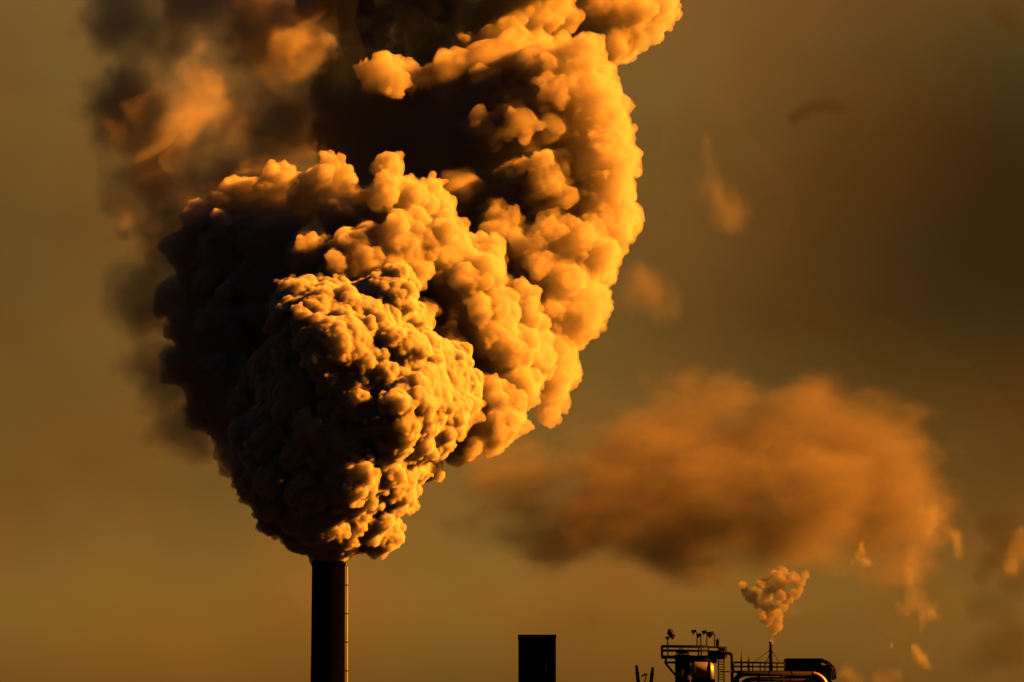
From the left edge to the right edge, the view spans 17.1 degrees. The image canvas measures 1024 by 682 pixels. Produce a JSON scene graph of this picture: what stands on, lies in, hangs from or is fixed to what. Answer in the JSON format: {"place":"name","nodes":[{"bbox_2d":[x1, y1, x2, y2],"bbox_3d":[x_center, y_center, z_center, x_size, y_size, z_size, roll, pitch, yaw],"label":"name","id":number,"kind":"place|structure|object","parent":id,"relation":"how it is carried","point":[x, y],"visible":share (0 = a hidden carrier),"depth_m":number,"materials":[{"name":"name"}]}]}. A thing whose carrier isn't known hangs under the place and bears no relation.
{"place":"outdoors","nodes":[
{"label":"outdoors","id":0,"kind":"place"},
{"bbox_2d":[0,0,1023,681],"label":"sky","id":1,"kind":"structure","parent":0,"point":[604,328],"materials":[{"name":"orange"}]},
{"bbox_2d":[518,635,555,681],"bbox_3d":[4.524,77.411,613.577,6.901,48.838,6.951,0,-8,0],"label":"square tower","id":2,"kind":"structure","parent":0,"point":[536,658],"depth_m":612.92,"materials":[{"name":"concrete"}]},
{"bbox_2d":[784,658,835,681],"bbox_3d":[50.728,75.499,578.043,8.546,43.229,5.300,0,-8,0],"label":"duct","id":3,"kind":"structure","parent":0,"point":[827,671],"depth_m":578.78,"materials":[{"name":"metal"}]},
{"label":"ground","id":4,"kind":"structure","parent":0,"visible":0},
{"bbox_2d":[311,560,348,681],"bbox_3d":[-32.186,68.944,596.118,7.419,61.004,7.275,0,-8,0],"label":"chimney","id":5,"kind":"object","parent":4,"relation":"on","point":[328,613],"visible":1,"depth_m":596.49,"materials":[{"name":"concrete"}]},
{"bbox_2d":[635,665,639,681],"bbox_3d":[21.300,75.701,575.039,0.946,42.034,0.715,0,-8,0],"label":"vent pipe","id":6,"kind":"object","parent":4,"relation":"on","point":[637,674],"visible":1,"depth_m":577.35,"materials":[{"name":"metal"}]},
{"bbox_2d":[649,667,653,681],"bbox_3d":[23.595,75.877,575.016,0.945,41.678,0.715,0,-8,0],"label":"vent pipe","id":7,"kind":"object","parent":4,"relation":"on","point":[651,674],"visible":1,"depth_m":577.34,"materials":[{"name":"metal"}]},
{"bbox_2d":[661,639,731,681],"bbox_3d":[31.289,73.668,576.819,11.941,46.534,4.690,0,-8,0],"label":"process platform","id":8,"kind":"structure","parent":4,"relation":"on","point":[684,659],"depth_m":577.50,"materials":[{"name":"paint"}]},
{"bbox_2d":[665,628,674,644],"bbox_3d":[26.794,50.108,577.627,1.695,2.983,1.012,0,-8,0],"label":"floodlight cluster","id":9,"kind":"object","parent":8,"relation":"attached to","point":[670,634],"visible":1,"depth_m":577.51,"materials":[{"name":"metal"}]},
{"bbox_2d":[691,630,697,644],"bbox_3d":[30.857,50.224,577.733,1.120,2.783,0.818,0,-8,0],"label":"floodlight","id":10,"kind":"object","parent":8,"relation":"attached to","point":[693,631],"visible":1,"depth_m":577.64,"materials":[{"name":"metal"}]},
{"bbox_2d":[706,631,714,645],"bbox_3d":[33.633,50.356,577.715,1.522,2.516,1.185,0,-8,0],"label":"floodlight","id":11,"kind":"object","parent":8,"relation":"on","point":[710,634],"visible":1,"depth_m":577.52,"materials":[{"name":"metal"}]},
{"bbox_2d":[690,661,714,681],"bbox_3d":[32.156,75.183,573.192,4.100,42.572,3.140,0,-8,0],"label":"drum","id":12,"kind":"object","parent":4,"relation":"on","point":[701,671],"visible":1,"depth_m":574.72,"materials":[{"name":"metal"}]},
{"bbox_2d":[725,651,733,680],"bbox_3d":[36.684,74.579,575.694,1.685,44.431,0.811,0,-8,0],"label":"bent pipe","id":13,"kind":"object","parent":4,"relation":"on","point":[731,663],"visible":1,"depth_m":578.19,"materials":[{"name":"metal"}]},
{"bbox_2d":[733,661,784,681],"bbox_3d":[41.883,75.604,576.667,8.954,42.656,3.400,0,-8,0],"label":"walkway","id":14,"kind":"structure","parent":4,"relation":"on","point":[760,666],"depth_m":577.79,"materials":[{"name":"paint"}]},
{"bbox_2d":[754,642,778,670],"bbox_3d":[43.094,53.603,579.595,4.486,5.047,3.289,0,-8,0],"label":"vent mast","id":15,"kind":"object","parent":14,"relation":"on","point":[770,656],"visible":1,"depth_m":578.96,"materials":[{"name":"metal"}]},
{"bbox_2d":[731,671,826,681],"bbox_3d":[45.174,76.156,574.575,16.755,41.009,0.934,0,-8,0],"label":"arched pipe","id":16,"kind":"object","parent":4,"relation":"on","point":[737,677],"visible":1,"depth_m":576.89,"materials":[{"name":"metal"}]},
{"bbox_2d":[741,677,816,681],"bbox_3d":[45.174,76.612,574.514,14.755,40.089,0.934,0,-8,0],"label":"arched pipe","id":17,"kind":"object","parent":4,"relation":"on","point":[778,679],"visible":1,"depth_m":576.73,"materials":[{"name":"metal"}]}
]}

